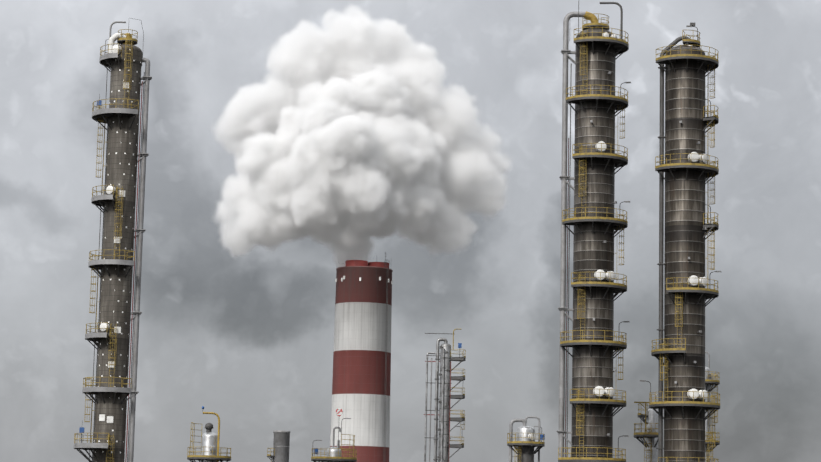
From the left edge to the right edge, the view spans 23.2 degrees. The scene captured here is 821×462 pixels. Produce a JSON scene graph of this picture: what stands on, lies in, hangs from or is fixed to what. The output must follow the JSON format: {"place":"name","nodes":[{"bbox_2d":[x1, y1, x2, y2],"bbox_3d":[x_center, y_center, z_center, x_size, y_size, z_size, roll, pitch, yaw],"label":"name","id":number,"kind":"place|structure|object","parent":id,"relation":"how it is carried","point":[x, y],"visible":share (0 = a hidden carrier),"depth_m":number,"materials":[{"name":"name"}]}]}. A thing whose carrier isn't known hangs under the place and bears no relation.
{"place":"outdoors","nodes":[
{"label":"outdoors","id":0,"kind":"place"},
{"bbox_2d":[74,18,151,461],"bbox_3d":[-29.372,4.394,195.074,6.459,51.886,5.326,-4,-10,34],"label":"column","id":1,"kind":"structure","parent":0,"point":[111,391],"depth_m":194.80,"materials":[{"name":"black metal"}]},
{"bbox_2d":[0,0,820,461],"label":"sky","id":2,"kind":"structure","parent":0,"point":[289,142],"materials":[{"name":"grey"}]},
{"bbox_2d":[634,394,657,461],"bbox_3d":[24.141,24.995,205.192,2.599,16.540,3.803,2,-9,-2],"label":"distillation column","id":3,"kind":"structure","parent":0,"point":[650,433],"depth_m":205.25,"materials":[{"name":"silver metal"}]},
{"bbox_2d":[640,22,720,461],"bbox_3d":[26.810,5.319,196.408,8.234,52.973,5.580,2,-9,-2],"label":"column","id":4,"kind":"structure","parent":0,"point":[689,173],"depth_m":196.16,"materials":[{"name":"black metal"}]},
{"bbox_2d":[705,351,719,461],"bbox_3d":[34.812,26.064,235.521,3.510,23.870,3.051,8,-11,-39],"label":"column","id":5,"kind":"structure","parent":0,"point":[713,382],"depth_m":235.71,"materials":[{"name":"silver metal"}]},
{"label":"ground","id":6,"kind":"structure","parent":0,"visible":0},
{"bbox_2d":[187,406,230,461],"bbox_3d":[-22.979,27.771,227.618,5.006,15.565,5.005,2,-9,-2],"label":"vessel","id":7,"kind":"object","parent":6,"relation":"on","point":[210,447],"visible":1,"depth_m":227.32,"materials":[{"name":"silver metal"}]},
{"bbox_2d":[267,430,289,461],"bbox_3d":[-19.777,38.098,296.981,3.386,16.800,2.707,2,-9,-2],"label":"vent stack","id":8,"kind":"object","parent":6,"relation":"on","point":[281,445],"visible":1,"depth_m":296.92,"materials":[{"name":"silver metal"}]},
{"bbox_2d":[311,408,356,461],"bbox_3d":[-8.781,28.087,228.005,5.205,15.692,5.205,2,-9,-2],"label":"vessel","id":9,"kind":"object","parent":6,"relation":"on","point":[333,454],"visible":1,"depth_m":227.56,"materials":[{"name":"silver metal"}]},
{"bbox_2d":[330,252,392,461],"bbox_3d":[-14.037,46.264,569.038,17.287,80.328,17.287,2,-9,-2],"label":"chimney","id":10,"kind":"object","parent":6,"relation":"on","point":[361,380],"visible":1,"depth_m":563.97,"materials":[{"name":"concrete"}]},
{"bbox_2d":[424,329,465,461],"bbox_3d":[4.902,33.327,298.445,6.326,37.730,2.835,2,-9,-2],"label":"slim column","id":11,"kind":"structure","parent":6,"relation":"on","point":[445,396],"depth_m":299.10,"materials":[{"name":"silver metal"}]},
{"bbox_2d":[507,416,544,461],"bbox_3d":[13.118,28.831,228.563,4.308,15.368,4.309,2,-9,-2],"label":"vessel","id":12,"kind":"object","parent":6,"relation":"on","point":[524,444],"visible":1,"depth_m":228.44,"materials":[{"name":"metal"}]},
{"bbox_2d":[556,1,630,461],"bbox_3d":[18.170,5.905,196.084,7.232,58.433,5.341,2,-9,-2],"label":"column","id":13,"kind":"structure","parent":6,"relation":"on","point":[597,102],"depth_m":195.97,"materials":[{"name":"black metal"}]}
]}

